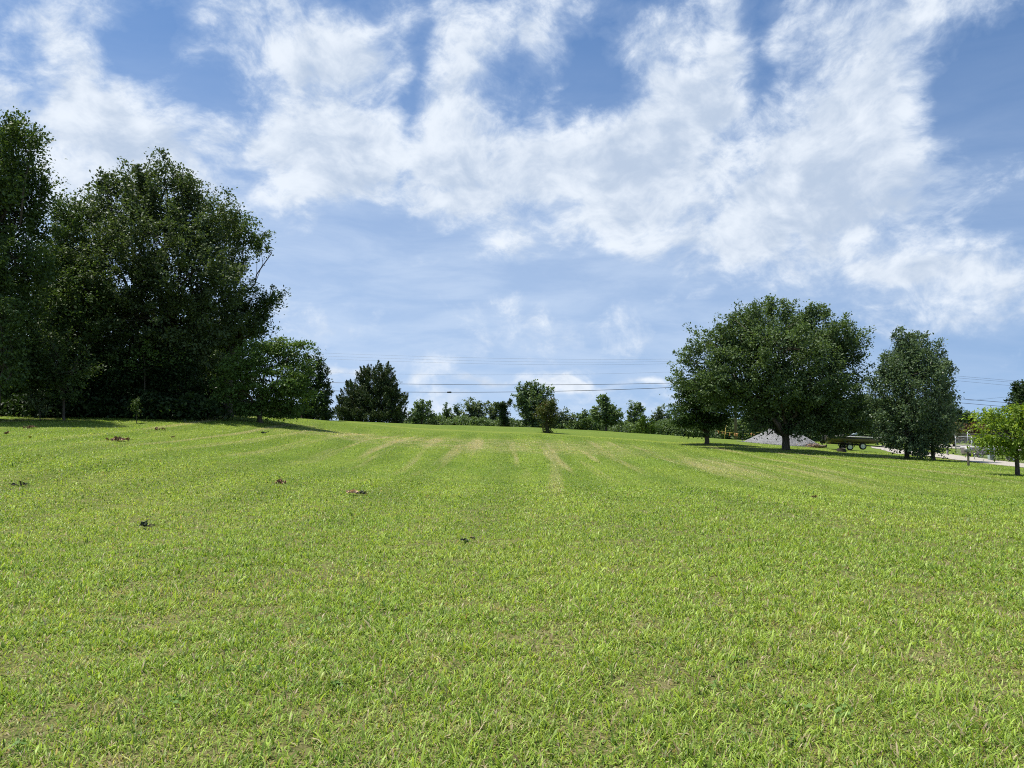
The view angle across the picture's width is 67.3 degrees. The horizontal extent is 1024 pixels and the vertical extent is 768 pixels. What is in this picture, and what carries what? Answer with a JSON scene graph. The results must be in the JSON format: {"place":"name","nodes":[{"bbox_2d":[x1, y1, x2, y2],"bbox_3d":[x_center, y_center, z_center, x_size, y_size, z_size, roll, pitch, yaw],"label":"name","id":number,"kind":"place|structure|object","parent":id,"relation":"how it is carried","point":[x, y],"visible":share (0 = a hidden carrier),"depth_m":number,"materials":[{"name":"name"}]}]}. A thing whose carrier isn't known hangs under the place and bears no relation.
{"place":"outdoors","nodes":[
{"label":"outdoors","id":0,"kind":"place"},
{"bbox_2d":[0,415,1023,767],"bbox_3d":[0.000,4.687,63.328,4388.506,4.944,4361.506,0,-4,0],"label":"ground","id":1,"kind":"structure","parent":0,"point":[440,431],"depth_m":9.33,"materials":[{"name":"green plant"}]},
{"bbox_2d":[9,481,27,485],"bbox_3d":[-12.227,2.467,19.164,0.480,0.120,0.262,1,-4,-14],"label":"fallen sprig","id":2,"kind":"object","parent":1,"relation":"on","point":[24,483],"visible":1,"depth_m":19.14,"materials":[{"name":"brown plant"}]},
{"bbox_2d":[0,296,45,401],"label":"understory tree","id":3,"kind":"object","parent":1,"relation":"on","point":[11,358],"visible":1,"depth_m":41.28,"materials":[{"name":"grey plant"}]},
{"bbox_2d":[19,389,54,420],"bbox_3d":[-27.704,1.235,44.913,2.072,1.931,1.484,0,-4,0],"label":"shrub","id":4,"kind":"object","parent":1,"relation":"on","point":[44,402],"visible":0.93,"depth_m":44.96,"materials":[{"name":"green plant"}]},
{"bbox_2d":[0,106,80,411],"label":"tall oak","id":5,"kind":"object","parent":1,"relation":"on","point":[16,177],"visible":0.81,"depth_m":44.23,"materials":[{"name":"green plant"}]},
{"bbox_2d":[8,273,90,395],"bbox_3d":[-37.409,-2.417,60.149,10.818,14.822,8.087,0,-4,0],"label":"forest tree","id":6,"kind":"object","parent":1,"relation":"on","point":[41,339],"depth_m":58.90,"materials":[{"name":"green plant"}]},
{"bbox_2d":[22,324,110,420],"bbox_3d":[-26.631,-0.659,45.050,5.351,5.913,3.324,0,-4,0],"label":"understory tree","id":7,"kind":"object","parent":1,"relation":"on","point":[62,379],"visible":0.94,"depth_m":44.80,"materials":[{"name":"green plant"}]},
{"bbox_2d":[10,191,135,415],"bbox_3d":[-28.707,-5.285,50.247,8.517,15.377,6.309,-2,-4,23],"label":"leafy oak","id":8,"kind":"object","parent":1,"relation":"on","point":[78,322],"visible":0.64,"depth_m":49.40,"materials":[{"name":"green plant"}]},
{"bbox_2d":[50,313,149,387],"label":"forest tree","id":9,"kind":"object","parent":1,"relation":"on","point":[112,348],"visible":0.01,"depth_m":61.80,"materials":[{"name":"green plant"}]},
{"bbox_2d":[61,340,150,417],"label":"young tree","id":10,"kind":"object","parent":1,"relation":"on","point":[104,383],"visible":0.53,"depth_m":49.65,"materials":[{"name":"green plant"}]},
{"bbox_2d":[103,436,131,440],"bbox_3d":[-16.610,2.310,32.424,1.118,0.244,0.747,0,-4,0],"label":"fallen branch","id":11,"kind":"object","parent":1,"relation":"on","point":[116,438],"visible":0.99,"depth_m":32.37,"materials":[{"name":"brown wood"}]},
{"bbox_2d":[130,397,142,422],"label":"sapling","id":12,"kind":"object","parent":1,"relation":"on","point":[135,403],"visible":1,"depth_m":44.91,"materials":[{"name":"green plant"}]},
{"bbox_2d":[95,339,193,389],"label":"understory tree","id":13,"kind":"object","parent":1,"relation":"on","point":[150,353],"visible":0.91,"depth_m":49.98,"materials":[{"name":"green plant"}]},
{"bbox_2d":[139,520,155,526],"bbox_3d":[-6.209,2.379,13.126,0.313,0.106,0.165,0,-4,0],"label":"fallen sprig","id":14,"kind":"object","parent":1,"relation":"on","point":[144,523],"visible":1,"depth_m":13.10,"materials":[{"name":"green plant"}]},
{"bbox_2d":[31,146,265,387],"bbox_3d":[-25.833,-7.120,53.293,17.175,19.152,11.851,0,-4,0],"label":"oak tree","id":15,"kind":"object","parent":1,"relation":"on","point":[143,219],"visible":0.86,"depth_m":51.88,"materials":[{"name":"green plant"}]},
{"bbox_2d":[111,286,225,373],"bbox_3d":[-28.662,-1.897,64.270,11.430,13.485,7.474,0,-4,0],"label":"forest tree","id":16,"kind":"object","parent":1,"relation":"on","point":[181,313],"visible":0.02,"depth_m":63.62,"materials":[{"name":"green plant"}]},
{"bbox_2d":[0,381,339,422],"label":"undergrowth","id":17,"kind":"object","parent":1,"relation":"on","point":[199,407],"visible":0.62,"depth_m":48.88,"materials":[{"name":"green plant"}]},
{"bbox_2d":[126,342,219,418],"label":"young tree","id":18,"kind":"object","parent":1,"relation":"on","point":[161,382],"visible":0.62,"depth_m":50.66,"materials":[{"name":"green plant"}]},
{"bbox_2d":[178,349,254,415],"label":"young tree","id":19,"kind":"object","parent":1,"relation":"on","point":[212,390],"visible":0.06,"depth_m":60.67,"materials":[{"name":"green plant"}]},
{"bbox_2d":[183,197,290,415],"bbox_3d":[-21.100,-5.823,57.792,9.188,17.137,6.156,0,-4,0],"label":"spreading oak","id":20,"kind":"object","parent":1,"relation":"on","point":[257,242],"visible":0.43,"depth_m":57.13,"materials":[{"name":"green plant"}]},
{"bbox_2d":[202,300,271,415],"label":"forest tree","id":21,"kind":"object","parent":1,"relation":"on","point":[251,365],"visible":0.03,"depth_m":67.53,"materials":[{"name":"green plant"}]},
{"bbox_2d":[203,334,325,422],"bbox_3d":[-16.336,-0.392,51.396,7.739,6.076,5.405,0,-4,0],"label":"dogwood","id":22,"kind":"object","parent":1,"relation":"on","point":[271,402],"visible":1,"depth_m":50.95,"materials":[{"name":"green plant"}]},
{"bbox_2d":[275,479,285,483],"bbox_3d":[-6.708,2.831,22.375,0.375,0.178,0.280,-2,-4,26],"label":"leaf clump","id":23,"kind":"object","parent":1,"relation":"on","point":[280,481],"visible":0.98,"depth_m":22.33,"materials":[{"name":"brown plant"}]},
{"bbox_2d":[276,349,333,419],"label":"mixed tree","id":24,"kind":"object","parent":1,"relation":"on","point":[321,379],"visible":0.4,"depth_m":69.93,"materials":[{"name":"green plant"}]},
{"bbox_2d":[314,382,337,419],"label":"mixed tree","id":25,"kind":"object","parent":1,"relation":"on","point":[331,412],"visible":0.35,"depth_m":73.89,"materials":[{"name":"green plant"}]},
{"bbox_2d":[346,489,357,492],"bbox_3d":[-4.180,2.801,20.122,0.305,0.105,0.190,2,-4,-24],"label":"leaf clump","id":26,"kind":"object","parent":1,"relation":"on","point":[352,491],"visible":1,"depth_m":20.13,"materials":[{"name":"beige plant"}]},
{"bbox_2d":[332,360,412,423],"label":"cedar","id":27,"kind":"object","parent":1,"relation":"on","point":[360,402],"visible":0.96,"depth_m":82.91,"materials":[{"name":"green plant"}]},
{"bbox_2d":[407,399,436,423],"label":"tree","id":28,"kind":"object","parent":1,"relation":"on","point":[419,413],"visible":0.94,"depth_m":97.69,"materials":[{"name":"green plant"}]},
{"bbox_2d":[438,402,452,419],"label":"tree","id":29,"kind":"object","parent":1,"relation":"on","point":[445,412],"visible":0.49,"depth_m":103.67,"materials":[{"name":"green plant"}]},
{"bbox_2d":[445,403,462,419],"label":"tree","id":30,"kind":"object","parent":1,"relation":"on","point":[456,410],"visible":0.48,"depth_m":103.63,"materials":[{"name":"green plant"}]},
{"bbox_2d":[458,396,489,422],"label":"tree","id":31,"kind":"object","parent":1,"relation":"on","point":[473,409],"visible":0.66,"depth_m":101.53,"materials":[{"name":"green plant"}]},
{"bbox_2d":[484,400,502,420],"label":"tree","id":32,"kind":"object","parent":1,"relation":"on","point":[493,413],"visible":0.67,"depth_m":101.67,"materials":[{"name":"green plant"}]},
{"bbox_2d":[494,398,512,426],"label":"ivy snag","id":33,"kind":"object","parent":1,"relation":"on","point":[502,413],"visible":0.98,"depth_m":96.62,"materials":[{"name":"green plant"}]},
{"bbox_2d":[8,536,1020,767],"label":"weeds","id":34,"kind":"object","parent":1,"relation":"on","point":[809,705],"visible":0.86,"depth_m":5.04,"materials":[{"name":"green plant"}]},
{"bbox_2d":[510,379,555,426],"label":"tall far tree","id":35,"kind":"object","parent":1,"relation":"on","point":[528,399],"visible":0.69,"depth_m":99.67,"materials":[{"name":"green plant"}]},
{"bbox_2d":[531,396,562,432],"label":"rusty bush","id":36,"kind":"object","parent":1,"relation":"on","point":[548,417],"visible":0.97,"depth_m":67.74,"materials":[{"name":"green plant"}]},
{"bbox_2d":[403,413,724,438],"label":"scrub","id":37,"kind":"object","parent":1,"relation":"on","point":[663,429],"visible":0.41,"depth_m":99.09,"materials":[{"name":"green plant"}]},
{"bbox_2d":[555,406,580,425],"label":"tree","id":38,"kind":"object","parent":1,"relation":"on","point":[566,418],"visible":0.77,"depth_m":99.61,"materials":[{"name":"green plant"}]},
{"bbox_2d":[572,408,590,429],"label":"tree","id":39,"kind":"object","parent":1,"relation":"on","point":[583,418],"visible":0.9,"depth_m":98.49,"materials":[{"name":"green plant"}]},
{"bbox_2d":[588,393,624,430],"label":"round far tree","id":40,"kind":"object","parent":1,"relation":"on","point":[609,414],"visible":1,"depth_m":91.41,"materials":[{"name":"green plant"}]},
{"bbox_2d":[623,400,648,430],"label":"tree","id":41,"kind":"object","parent":1,"relation":"on","point":[637,409],"visible":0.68,"depth_m":100.67,"materials":[{"name":"green plant"}]},
{"bbox_2d":[631,413,658,433],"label":"young cedar","id":42,"kind":"object","parent":1,"relation":"on","point":[643,426],"visible":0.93,"depth_m":89.69,"materials":[{"name":"green plant"}]},
{"bbox_2d":[650,403,671,422],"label":"tree","id":43,"kind":"object","parent":1,"relation":"on","point":[660,415],"visible":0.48,"depth_m":103.75,"materials":[{"name":"green plant"}]},
{"bbox_2d":[658,379,744,443],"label":"maple","id":44,"kind":"object","parent":1,"relation":"on","point":[698,418],"visible":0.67,"depth_m":61.33,"materials":[{"name":"green plant"}]},
{"bbox_2d":[724,375,737,439],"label":"utility pole","id":45,"kind":"object","parent":1,"relation":"on","point":[735,428],"visible":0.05,"depth_m":103.69,"materials":[{"name":"brown wood"}]},
{"bbox_2d":[283,370,706,374],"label":"cable","id":46,"kind":"object","parent":45,"relation":"attached to","point":[552,374],"visible":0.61,"depth_m":104.32,"materials":[{"name":"grey metal"}]},
{"bbox_2d":[331,382,660,384],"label":"cable","id":47,"kind":"object","parent":45,"relation":"attached to","point":[565,384],"visible":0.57,"depth_m":104.22,"materials":[{"name":"black metal"}]},
{"bbox_2d":[322,387,672,392],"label":"cable","id":48,"kind":"object","parent":45,"relation":"attached to","point":[587,390],"visible":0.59,"depth_m":104.16,"materials":[{"name":"black metal"}]},
{"bbox_2d":[309,352,705,358],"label":"cable","id":49,"kind":"object","parent":45,"relation":"attached to","point":[426,356],"visible":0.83,"depth_m":104.48,"materials":[{"name":"grey metal"}]},
{"bbox_2d":[341,359,676,364],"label":"cable","id":50,"kind":"object","parent":45,"relation":"attached to","point":[524,364],"visible":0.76,"depth_m":104.42,"materials":[{"name":"grey metal"}]},
{"bbox_2d":[862,391,1020,403],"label":"cable","id":51,"kind":"object","parent":45,"relation":"attached to","point":[966,399],"visible":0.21,"depth_m":93.64,"materials":[{"name":"black metal"}]},
{"bbox_2d":[665,293,876,449],"bbox_3d":[19.734,-1.100,56.904,16.355,12.193,8.986,0,-4,0],"label":"maple tree","id":52,"kind":"object","parent":1,"relation":"on","point":[807,392],"visible":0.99,"depth_m":56.80,"materials":[{"name":"green plant"}]},
{"bbox_2d":[741,430,826,447],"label":"gravel heap","id":53,"kind":"object","parent":1,"relation":"on","point":[771,439],"visible":0.52,"depth_m":71.44,"materials":[{"name":"gravel"}]},
{"bbox_2d":[796,440,826,447],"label":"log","id":54,"kind":"object","parent":1,"relation":"on","point":[817,445],"visible":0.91,"depth_m":69.28,"materials":[{"name":"brown wood"}]},
{"bbox_2d":[836,448,846,451],"bbox_3d":[26.055,5.229,60.771,0.798,0.340,0.739,0,-4,0],"label":"stump","id":55,"kind":"object","parent":1,"relation":"on","point":[841,449],"visible":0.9,"depth_m":60.54,"materials":[{"name":"brown wood"}]},
{"bbox_2d":[825,442,902,449],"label":"boat trailer","id":56,"kind":"object","parent":1,"relation":"on","point":[849,446],"visible":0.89,"depth_m":66.45,"materials":[{"name":"black paint"}]},
{"bbox_2d":[820,433,882,443],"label":"bass boat","id":57,"kind":"object","parent":56,"relation":"on","point":[856,440],"visible":0.48,"depth_m":66.42,"materials":[{"name":"green metal"}]},
{"bbox_2d":[710,393,1022,442],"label":"distant woods","id":58,"kind":"object","parent":1,"relation":"on","point":[740,426],"visible":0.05,"depth_m":110.12,"materials":[{"name":"green plant"}]},
{"bbox_2d":[859,326,966,459],"bbox_3d":[28.311,0.691,53.809,7.536,9.890,5.602,0,-4,0],"label":"pear tree","id":59,"kind":"object","parent":1,"relation":"on","point":[915,366],"visible":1,"depth_m":53.45,"materials":[{"name":"green plant"}]},
{"bbox_2d":[917,404,968,442],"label":"background tree","id":60,"kind":"object","parent":1,"relation":"on","point":[960,412],"visible":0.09,"depth_m":109.14,"materials":[{"name":"green plant"}]},
{"bbox_2d":[872,447,1023,466],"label":"gravel drive","id":61,"kind":"structure","parent":1,"relation":"on","point":[972,459],"depth_m":58.80,"materials":[{"name":"grey gravel"}]},
{"bbox_2d":[930,418,973,445],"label":"background tree","id":62,"kind":"object","parent":1,"relation":"on","point":[959,434],"visible":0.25,"depth_m":97.00,"materials":[{"name":"green plant"}]},
{"bbox_2d":[964,447,973,465],"bbox_3d":[27.155,4.321,45.723,0.765,1.125,0.344,3,-5,-35],"label":"mailbox","id":63,"kind":"object","parent":1,"relation":"on","point":[968,455],"visible":0.85,"depth_m":45.75,"materials":[{"name":"grey wood"}]},
{"bbox_2d":[964,410,978,441],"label":"background tree","id":64,"kind":"object","parent":1,"relation":"on","point":[971,419],"visible":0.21,"depth_m":119.44,"materials":[{"name":"green plant"}]},
{"bbox_2d":[957,422,991,445],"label":"background tree","id":65,"kind":"object","parent":1,"relation":"on","point":[972,427],"visible":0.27,"depth_m":99.39,"materials":[{"name":"green plant"}]},
{"bbox_2d":[955,433,1021,462],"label":"chain link fence","id":66,"kind":"object","parent":1,"relation":"on","point":[957,442],"visible":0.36,"depth_m":68.60,"materials":[{"name":"metal"}]},
{"bbox_2d":[988,448,993,459],"bbox_3d":[36.876,5.416,59.270,0.380,0.955,0.340,0,-4,0],"label":"utility pedestal","id":67,"kind":"object","parent":1,"relation":"on","point":[990,457],"visible":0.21,"depth_m":59.12,"materials":[{"name":"grey metal"}]},
{"bbox_2d":[959,401,1023,474],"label":"yellow tree","id":68,"kind":"object","parent":1,"relation":"on","point":[1012,443],"visible":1,"depth_m":35.63,"materials":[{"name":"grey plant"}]},
{"bbox_2d":[974,450,1014,460],"bbox_3d":[36.903,5.409,57.974,3.817,0.828,2.060,-2,-4,24],"label":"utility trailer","id":69,"kind":"object","parent":1,"relation":"on","point":[993,454],"visible":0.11,"depth_m":58.33,"materials":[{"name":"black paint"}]},
{"bbox_2d":[1003,379,1023,432],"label":"dark pine","id":70,"kind":"object","parent":1,"relation":"on","point":[1017,392],"visible":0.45,"depth_m":99.90,"materials":[{"name":"plant"}]},
{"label":"boat trailer","id":71,"kind":"object","parent":1,"relation":"on","visible":0},
{"bbox_2d":[961,446,1006,453],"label":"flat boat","id":72,"kind":"object","parent":71,"relation":"on","point":[973,450],"visible":0.25,"depth_m":66.48,"materials":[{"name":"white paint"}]},
{"bbox_2d":[0,0,1023,422],"label":"sky","id":73,"kind":"structure","parent":0,"point":[564,187],"materials":[{"name":"blue"}]},
{"bbox_2d":[718,431,757,435],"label":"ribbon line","id":74,"kind":"object","parent":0,"point":[735,433],"visible":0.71,"depth_m":95.80,"materials":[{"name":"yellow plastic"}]},
{"bbox_2d":[930,444,1019,448],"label":"gravel road","id":75,"kind":"structure","parent":0,"point":[957,445],"depth_m":97.66,"materials":[{"name":"grey gravel"}]}
]}

